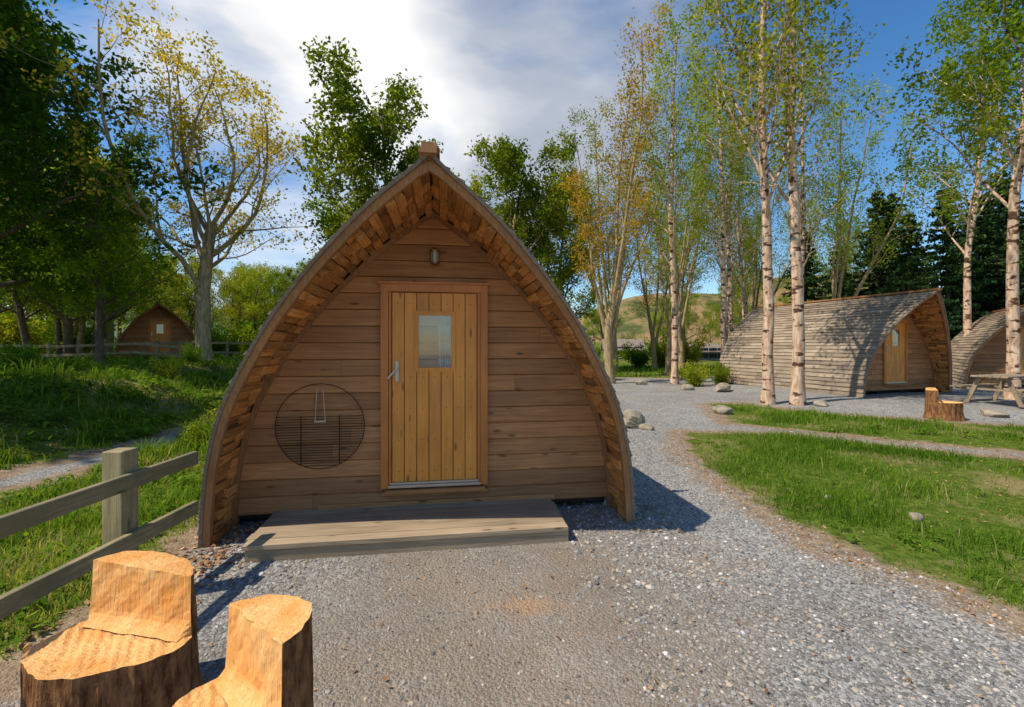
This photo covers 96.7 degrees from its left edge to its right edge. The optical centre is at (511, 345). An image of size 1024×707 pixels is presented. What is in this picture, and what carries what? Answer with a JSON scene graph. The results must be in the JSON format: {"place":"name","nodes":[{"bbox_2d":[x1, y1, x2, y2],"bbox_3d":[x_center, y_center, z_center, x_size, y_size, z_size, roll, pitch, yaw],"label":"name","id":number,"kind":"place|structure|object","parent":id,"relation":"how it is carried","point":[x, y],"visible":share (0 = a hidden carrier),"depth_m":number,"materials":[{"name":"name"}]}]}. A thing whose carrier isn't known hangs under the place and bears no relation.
{"place":"outdoors","nodes":[
{"label":"outdoors","id":0,"kind":"place"},
{"bbox_2d":[0,354,238,659],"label":"meadow grass","id":1,"kind":"structure","parent":0,"point":[64,543],"depth_m":6.79,"materials":[{"name":"green plant"}]},
{"bbox_2d":[85,309,263,338],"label":"hill","id":2,"kind":"structure","parent":0,"point":[115,333],"depth_m":301.41,"materials":[{"name":"green plant"}]},
{"bbox_2d":[22,351,718,377],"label":"field grass","id":3,"kind":"structure","parent":0,"point":[222,357],"depth_m":24.45,"materials":[{"name":"green plant"}]},
{"bbox_2d":[0,340,1023,706],"bbox_3d":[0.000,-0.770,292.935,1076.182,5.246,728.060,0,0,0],"label":"ground","id":4,"kind":"structure","parent":0,"point":[520,636],"depth_m":3.09,"materials":[{"name":"grey gravel"}]},
{"bbox_2d":[0,341,45,371],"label":"bush","id":5,"kind":"object","parent":4,"relation":"on","point":[28,355],"visible":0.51,"depth_m":11.16,"materials":[{"name":"green plant"}]},
{"bbox_2d":[0,347,45,366],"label":"bush","id":6,"kind":"object","parent":4,"relation":"on","point":[32,357],"visible":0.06,"depth_m":12.39,"materials":[{"name":"green plant"}]},
{"bbox_2d":[0,0,87,255],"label":"broadleaf tree","id":7,"kind":"object","parent":4,"relation":"on","point":[27,119],"visible":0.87,"depth_m":16.14,"materials":[{"name":"green plant"}]},
{"bbox_2d":[0,0,87,284],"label":"broadleaf tree","id":8,"kind":"object","parent":4,"relation":"on","point":[4,178],"visible":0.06,"depth_m":21.98,"materials":[{"name":"green plant"}]},
{"bbox_2d":[0,109,137,359],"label":"broadleaf tree","id":9,"kind":"object","parent":4,"relation":"on","point":[68,331],"visible":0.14,"depth_m":22.14,"materials":[{"name":"green plant"}]},
{"bbox_2d":[0,339,193,360],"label":"wooden fence","id":10,"kind":"object","parent":4,"relation":"on","point":[156,345],"visible":0.53,"depth_m":20.75,"materials":[{"name":"brown wood"}]},
{"bbox_2d":[0,447,197,619],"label":"wooden fence","id":11,"kind":"object","parent":4,"relation":"on","point":[115,491],"visible":0.79,"depth_m":2.82,"materials":[{"name":"brown wood"}]},
{"bbox_2d":[25,108,195,363],"bbox_3d":[-17.755,-4.431,20.317,5.504,10.705,5.479,0,0,41],"label":"broadleaf tree","id":12,"kind":"object","parent":4,"relation":"on","point":[59,232],"visible":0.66,"depth_m":19.51,"materials":[{"name":"green plant"}]},
{"bbox_2d":[20,551,204,706],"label":"log chair","id":13,"kind":"object","parent":4,"relation":"on","point":[132,641],"visible":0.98,"depth_m":2.02,"materials":[{"name":"brown wood"}]},
{"bbox_2d":[0,0,227,302],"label":"broadleaf tree","id":14,"kind":"object","parent":4,"relation":"on","point":[23,180],"visible":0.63,"depth_m":17.45,"materials":[{"name":"green plant"}]},
{"bbox_2d":[114,302,194,358],"bbox_3d":[-21.891,-0.770,28.313,3.980,3.350,6.894,0,0,-37],"label":"camping pod","id":15,"kind":"object","parent":4,"relation":"on","point":[160,323],"visible":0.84,"depth_m":26.41,"materials":[{"name":"brown wood"}]},
{"bbox_2d":[151,320,168,351],"bbox_3d":[-20.554,-0.514,26.573,0.846,1.893,0.057,0,0,-37],"label":"door","id":16,"kind":"structure","parent":15,"relation":"in","point":[162,337],"depth_m":26.58,"materials":[{"name":"brown wood"}]},
{"bbox_2d":[0,0,332,362],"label":"oak tree","id":17,"kind":"object","parent":4,"relation":"on","point":[207,252],"visible":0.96,"depth_m":19.86,"materials":[{"name":"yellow plant"}]},
{"bbox_2d":[149,353,190,378],"bbox_3d":[-10.186,0.625,13.542,1.037,0.813,0.912,0,0,-15],"label":"bush","id":18,"kind":"object","parent":4,"relation":"on","point":[169,369],"visible":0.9,"depth_m":13.44,"materials":[{"name":"green plant"}]},
{"bbox_2d":[177,340,206,364],"bbox_3d":[-11.298,0.266,15.998,1.264,0.954,0.818,0,0,45],"label":"bush","id":19,"kind":"object","parent":4,"relation":"on","point":[193,357],"visible":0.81,"depth_m":15.87,"materials":[{"name":"green plant"}]},
{"bbox_2d":[179,415,212,450],"bbox_3d":[-4.898,1.447,7.401,0.884,0.668,0.573,0,0,-35],"label":"bush","id":20,"kind":"object","parent":4,"relation":"on","point":[200,439],"visible":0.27,"depth_m":7.25,"materials":[{"name":"green plant"}]},
{"bbox_2d":[145,340,251,359],"bbox_3d":[-15.246,0.398,23.732,6.671,1.352,0.186,0,0,-13],"label":"wooden fence","id":21,"kind":"object","parent":4,"relation":"on","point":[227,352],"visible":0.37,"depth_m":23.64,"materials":[{"name":"brown wood"}]},
{"bbox_2d":[200,400,221,424],"bbox_3d":[-5.257,1.377,8.306,0.886,0.789,1.008,0,0,-41],"label":"bush","id":22,"kind":"object","parent":4,"relation":"on","point":[211,413],"visible":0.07,"depth_m":8.31,"materials":[{"name":"green plant"}]},
{"bbox_2d":[234,343,250,364],"bbox_3d":[-9.519,0.549,17.067,1.433,1.277,1.630,0,0,41],"label":"bush","id":23,"kind":"object","parent":4,"relation":"on","point":[243,352],"visible":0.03,"depth_m":16.58,"materials":[{"name":"green plant"}]},
{"bbox_2d":[172,594,313,706],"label":"log chair","id":24,"kind":"object","parent":4,"relation":"on","point":[269,657],"visible":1,"depth_m":1.64,"materials":[{"name":"brown wood"}]},
{"bbox_2d":[333,187,376,225],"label":"broadleaf tree","id":25,"kind":"object","parent":4,"relation":"on","point":[347,216],"visible":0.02,"depth_m":28.81,"materials":[{"name":"green plant"}]},
{"bbox_2d":[0,303,711,367],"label":"undergrowth","id":26,"kind":"object","parent":4,"relation":"on","point":[40,332],"visible":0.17,"depth_m":31.52,"materials":[{"name":"green plant"}]},
{"bbox_2d":[286,36,443,281],"bbox_3d":[-6.534,-6.294,24.096,9.226,16.434,10.080,0,0,-5],"label":"broadleaf tree","id":27,"kind":"object","parent":4,"relation":"on","point":[359,140],"visible":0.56,"depth_m":22.64,"materials":[{"name":"green plant"}]},
{"bbox_2d":[196,141,636,562],"bbox_3d":[-1.072,0.155,6.460,3.791,3.190,6.566,0,0,-9],"label":"camping pod","id":28,"kind":"object","parent":4,"relation":"on","point":[420,368],"visible":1,"depth_m":4.29,"materials":[{"name":"brown wood"}]},
{"bbox_2d":[392,293,476,481],"bbox_3d":[-0.743,0.398,4.396,0.806,1.803,0.054,0,0,-8],"label":"door","id":29,"kind":"structure","parent":28,"relation":"in","point":[434,409],"depth_m":4.38,"materials":[{"name":"brown wood"}]},
{"bbox_2d":[419,316,450,366],"bbox_3d":[-0.744,-0.040,4.405,0.322,0.510,0.032,0,0,-9],"label":"door window","id":30,"kind":"structure","parent":28,"relation":"in","point":[442,329],"depth_m":4.42,"materials":[{"name":"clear glass"}]},
{"bbox_2d":[0,144,944,368],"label":"distant woodland","id":31,"kind":"object","parent":4,"relation":"on","point":[249,290],"visible":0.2,"depth_m":36.94,"materials":[{"name":"green plant"}]},
{"bbox_2d":[452,167,495,204],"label":"broadleaf tree","id":32,"kind":"object","parent":4,"relation":"on","point":[474,185],"visible":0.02,"depth_m":32.05,"materials":[{"name":"green plant"}]},
{"bbox_2d":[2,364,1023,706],"bbox_3d":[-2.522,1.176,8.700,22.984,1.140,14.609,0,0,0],"label":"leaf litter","id":33,"kind":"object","parent":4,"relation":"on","point":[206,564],"visible":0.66,"depth_m":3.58,"materials":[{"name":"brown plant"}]},
{"bbox_2d":[463,131,588,296],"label":"broadleaf tree","id":34,"kind":"object","parent":4,"relation":"on","point":[507,159],"visible":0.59,"depth_m":26.97,"materials":[{"name":"green plant"}]},
{"bbox_2d":[520,182,598,322],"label":"broadleaf tree","id":35,"kind":"object","parent":4,"relation":"on","point":[567,273],"visible":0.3,"depth_m":29.53,"materials":[{"name":"green plant"}]},
{"bbox_2d":[552,157,637,371],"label":"birch tree","id":36,"kind":"object","parent":4,"relation":"on","point":[607,288],"visible":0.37,"depth_m":28.80,"materials":[{"name":"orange plant"}]},
{"bbox_2d":[600,353,619,373],"bbox_3d":[4.476,1.008,21.996,1.564,1.393,1.778,0,0,-31],"label":"bush","id":37,"kind":"object","parent":4,"relation":"on","point":[603,361],"visible":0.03,"depth_m":21.97,"materials":[{"name":"green plant"}]},
{"bbox_2d":[551,0,672,383],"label":"birch tree","id":38,"kind":"object","parent":4,"relation":"on","point":[609,323],"visible":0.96,"depth_m":19.61,"materials":[{"name":"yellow plant"}]},
{"bbox_2d":[601,339,644,359],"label":"stone cottage","id":39,"kind":"structure","parent":4,"relation":"on","point":[620,342],"depth_m":50.93,"materials":[{"name":"stone"}]},
{"bbox_2d":[551,96,695,372],"bbox_3d":[5.388,-5.250,22.425,5.758,14.109,5.488,0,0,-23],"label":"birch tree","id":40,"kind":"object","parent":4,"relation":"on","point":[629,273],"visible":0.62,"depth_m":22.76,"materials":[{"name":"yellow plant"}]},
{"bbox_2d":[623,409,644,428],"bbox_3d":[2.421,1.554,9.301,0.556,0.522,0.630,0,0,33],"label":"rock","id":41,"kind":"object","parent":4,"relation":"on","point":[634,419],"visible":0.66,"depth_m":9.05,"materials":[{"name":"stone"}]},
{"bbox_2d":[635,380,647,384],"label":"rock","id":42,"kind":"object","parent":4,"relation":"on","point":[640,382],"visible":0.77,"depth_m":18.87,"materials":[{"name":"stone"}]},
{"bbox_2d":[638,423,653,430],"bbox_3d":[2.653,1.621,9.002,0.254,0.180,0.366,0,0,-25],"label":"rock","id":43,"kind":"object","parent":4,"relation":"on","point":[646,426],"visible":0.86,"depth_m":8.91,"materials":[{"name":"stone"}]},
{"bbox_2d":[607,0,728,384],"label":"birch tree","id":44,"kind":"object","parent":4,"relation":"on","point":[671,224],"visible":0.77,"depth_m":19.42,"materials":[{"name":"green plant"}]},
{"bbox_2d":[628,117,733,369],"bbox_3d":[9.772,-6.131,27.569,6.398,15.677,6.098,0,0,19],"label":"birch tree","id":45,"kind":"object","parent":4,"relation":"on","point":[681,360],"visible":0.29,"depth_m":28.61,"materials":[{"name":"green plant"}]},
{"bbox_2d":[636,89,732,374],"bbox_3d":[10.273,-5.700,25.066,5.793,14.893,6.078,0,0,-19],"label":"birch tree","id":46,"kind":"object","parent":4,"relation":"on","point":[683,262],"visible":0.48,"depth_m":24.56,"materials":[{"name":"green plant"}]},
{"bbox_2d":[679,384,694,389],"bbox_3d":[6.517,1.584,16.958,0.514,0.326,0.446,0,0,33],"label":"rock","id":47,"kind":"object","parent":4,"relation":"on","point":[686,387],"visible":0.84,"depth_m":16.82,"materials":[{"name":"stone"}]},
{"bbox_2d":[678,359,711,386],"bbox_3d":[7.403,1.109,18.463,1.482,1.161,1.303,0,0,-30],"label":"bush","id":48,"kind":"object","parent":4,"relation":"on","point":[692,376],"visible":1,"depth_m":18.29,"materials":[{"name":"green plant"}]},
{"bbox_2d":[689,343,720,359],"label":"stone cottage","id":49,"kind":"structure","parent":4,"relation":"on","point":[712,351],"depth_m":48.10,"materials":[{"name":"stone"}]},
{"bbox_2d":[697,348,720,358],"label":"windows","id":50,"kind":"structure","parent":49,"relation":"in","point":[705,355],"depth_m":48.05,"materials":[{"name":"glass"}]},
{"bbox_2d":[709,359,733,384],"bbox_3d":[8.599,1.101,18.797,0.921,1.073,1.421,0,0,15],"label":"bush","id":51,"kind":"object","parent":4,"relation":"on","point":[720,375],"visible":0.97,"depth_m":18.62,"materials":[{"name":"green plant"}]},
{"bbox_2d":[712,405,733,414],"bbox_3d":[5.047,1.574,10.884,0.470,0.298,0.362,0,0,-19],"label":"rock","id":52,"kind":"object","parent":4,"relation":"on","point":[721,410],"visible":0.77,"depth_m":10.77,"materials":[{"name":"stone"}]},
{"bbox_2d":[715,383,730,391],"bbox_3d":[7.608,1.543,16.407,0.522,0.407,0.802,0,0,32],"label":"rock","id":53,"kind":"object","parent":4,"relation":"on","point":[722,387],"visible":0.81,"depth_m":16.18,"materials":[{"name":"stone"}]},
{"bbox_2d":[677,24,773,352],"bbox_3d":[10.224,-6.732,21.903,4.298,16.868,5.140,0,0,34],"label":"birch tree","id":54,"kind":"object","parent":4,"relation":"on","point":[722,255],"visible":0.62,"depth_m":21.50,"materials":[{"name":"green plant"}]},
{"bbox_2d":[681,70,778,336],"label":"birch tree","id":55,"kind":"object","parent":4,"relation":"on","point":[730,298],"visible":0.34,"depth_m":24.83,"materials":[{"name":"green plant"}]},
{"bbox_2d":[702,123,783,315],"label":"birch tree","id":56,"kind":"object","parent":4,"relation":"on","point":[741,267],"visible":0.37,"depth_m":29.57,"materials":[{"name":"green plant"}]},
{"bbox_2d":[660,0,859,404],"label":"birch tree","id":57,"kind":"object","parent":4,"relation":"on","point":[768,396],"visible":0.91,"depth_m":12.32,"materials":[{"name":"green plant"}]},
{"bbox_2d":[735,152,822,310],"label":"birch tree","id":58,"kind":"object","parent":4,"relation":"on","point":[754,288],"visible":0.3,"depth_m":33.01,"materials":[{"name":"green plant"}]},
{"bbox_2d":[682,0,886,405],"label":"birch tree","id":59,"kind":"object","parent":4,"relation":"on","point":[797,392],"visible":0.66,"depth_m":12.40,"materials":[{"name":"green plant"}]},
{"bbox_2d":[775,231,830,306],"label":"spruce tree","id":60,"kind":"object","parent":4,"relation":"on","point":[811,278],"visible":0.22,"depth_m":30.56,"materials":[{"name":"green plant"}]},
{"bbox_2d":[751,16,870,287],"bbox_3d":[14.517,-7.269,22.454,4.924,17.961,5.376,0,0,25],"label":"birch tree","id":61,"kind":"object","parent":4,"relation":"on","point":[802,198],"visible":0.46,"depth_m":22.07,"materials":[{"name":"green plant"}]},
{"bbox_2d":[813,400,828,406],"bbox_3d":[8.298,1.569,12.206,0.427,0.205,0.355,0,0,-43],"label":"rock","id":62,"kind":"object","parent":4,"relation":"on","point":[820,403],"visible":0.88,"depth_m":12.10,"materials":[{"name":"stone"}]},
{"bbox_2d":[719,288,951,396],"bbox_3d":[11.672,-0.040,16.751,3.980,3.350,6.894,0,0,-17],"label":"camping pod","id":63,"kind":"object","parent":4,"relation":"on","point":[874,344],"visible":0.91,"depth_m":14.90,"materials":[{"name":"brown wood"}]},
{"bbox_2d":[892,330,897,345],"bbox_3d":[12.333,-0.244,14.668,0.338,0.535,0.034,0,0,-17],"label":"door window","id":64,"kind":"structure","parent":63,"relation":"in","point":[896,334],"depth_m":14.69,"materials":[{"name":"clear glass"}]},
{"bbox_2d":[886,323,904,381],"bbox_3d":[12.335,0.216,14.659,0.846,1.893,0.057,0,0,-17],"label":"door","id":65,"kind":"structure","parent":63,"relation":"in","point":[895,355],"depth_m":14.66,"materials":[{"name":"brown wood"}]},
{"bbox_2d":[815,246,859,301],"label":"spruce tree","id":66,"kind":"object","parent":4,"relation":"on","point":[850,292],"visible":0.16,"depth_m":25.83,"materials":[{"name":"green plant"}]},
{"bbox_2d":[806,73,935,300],"bbox_3d":[18.114,-5.761,22.751,5.793,14.893,6.078,0,0,32],"label":"birch tree","id":67,"kind":"object","parent":4,"relation":"on","point":[837,233],"visible":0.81,"depth_m":22.82,"materials":[{"name":"green plant"}]},
{"bbox_2d":[845,185,911,298],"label":"spruce tree","id":68,"kind":"object","parent":4,"relation":"on","point":[871,284],"visible":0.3,"depth_m":27.82,"materials":[{"name":"green plant"}]},
{"bbox_2d":[850,187,934,295],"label":"spruce tree","id":69,"kind":"object","parent":4,"relation":"on","point":[891,195],"visible":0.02,"depth_m":29.86,"materials":[{"name":"green plant"}]},
{"bbox_2d":[908,512,923,521],"bbox_3d":[3.833,1.630,4.317,0.112,0.088,0.150,0,0,41],"label":"rock","id":70,"kind":"object","parent":4,"relation":"on","point":[914,515],"visible":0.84,"depth_m":4.28,"materials":[{"name":"stone"}]},
{"bbox_2d":[874,213,962,339],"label":"spruce tree","id":71,"kind":"object","parent":4,"relation":"on","point":[911,256],"visible":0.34,"depth_m":23.18,"materials":[{"name":"green plant"}]},
{"bbox_2d":[851,0,1023,399],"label":"birch tree","id":72,"kind":"object","parent":4,"relation":"on","point":[1013,343],"visible":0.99,"depth_m":13.30,"materials":[{"name":"green plant"}]},
{"bbox_2d":[923,387,965,421],"bbox_3d":[9.733,1.327,10.309,0.778,0.706,0.700,0,0,0],"label":"log chair","id":73,"kind":"object","parent":4,"relation":"on","point":[935,406],"visible":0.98,"depth_m":10.13,"materials":[{"name":"brown wood"}]},
{"bbox_2d":[866,0,1023,336],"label":"birch tree","id":74,"kind":"object","parent":4,"relation":"on","point":[971,211],"visible":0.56,"depth_m":19.80,"materials":[{"name":"green plant"}]},
{"bbox_2d":[903,183,998,340],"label":"spruce tree","id":75,"kind":"object","parent":4,"relation":"on","point":[947,263],"visible":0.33,"depth_m":23.62,"materials":[{"name":"green plant"}]},
{"bbox_2d":[936,194,1023,332],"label":"spruce tree","id":76,"kind":"object","parent":4,"relation":"on","point":[984,253],"visible":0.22,"depth_m":24.47,"materials":[{"name":"green plant"}]},
{"bbox_2d":[950,374,1023,406],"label":"picnic table","id":77,"kind":"object","parent":4,"relation":"on","point":[1005,378],"visible":1,"depth_m":12.21,"materials":[{"name":"brown wood"}]},
{"bbox_2d":[951,305,1023,386],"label":"camping pod","id":78,"kind":"object","parent":4,"relation":"on","point":[979,348],"visible":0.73,"depth_m":17.26,"materials":[{"name":"brown wood"}]},
{"bbox_2d":[1021,329,1023,373],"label":"door","id":79,"kind":"structure","parent":78,"relation":"in","point":[1022,330],"depth_m":16.61,"materials":[{"name":"brown wood"}]},
{"bbox_2d":[951,175,1023,310],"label":"spruce tree","id":80,"kind":"object","parent":4,"relation":"on","point":[1002,209],"visible":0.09,"depth_m":25.76,"materials":[{"name":"green plant"}]},
{"bbox_2d":[951,166,1023,320],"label":"spruce tree","id":81,"kind":"object","parent":4,"relation":"on","point":[1009,177],"visible":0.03,"depth_m":27.84,"materials":[{"name":"green plant"}]},
{"bbox_2d":[980,408,1009,417],"bbox_3d":[11.223,1.593,10.582,0.428,0.238,0.500,0,0,29],"label":"rock","id":82,"kind":"object","parent":4,"relation":"on","point":[988,412],"visible":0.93,"depth_m":10.49,"materials":[{"name":"stone"}]},
{"bbox_2d":[967,2,1023,131],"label":"birch tree","id":83,"kind":"object","parent":4,"relation":"on","point":[1021,26],"visible":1,"depth_m":10.98,"materials":[{"name":"green plant"}]},
{"bbox_2d":[995,230,1023,297],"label":"spruce tree","id":84,"kind":"object","parent":4,"relation":"on","point":[1021,258],"visible":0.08,"depth_m":23.43,"materials":[{"name":"green plant"}]},
{"bbox_2d":[0,0,1023,322],"label":"sky","id":85,"kind":"structure","parent":0,"point":[515,69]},
{"bbox_2d":[578,275,866,342],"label":"hill","id":86,"kind":"structure","parent":0,"point":[632,323],"depth_m":232.61,"materials":[{"name":"green plant"}]},
{"bbox_2d":[689,402,1023,615],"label":"lawn grass","id":87,"kind":"structure","parent":0,"point":[819,443],"depth_m":5.86,"materials":[{"name":"green plant"}]}
]}

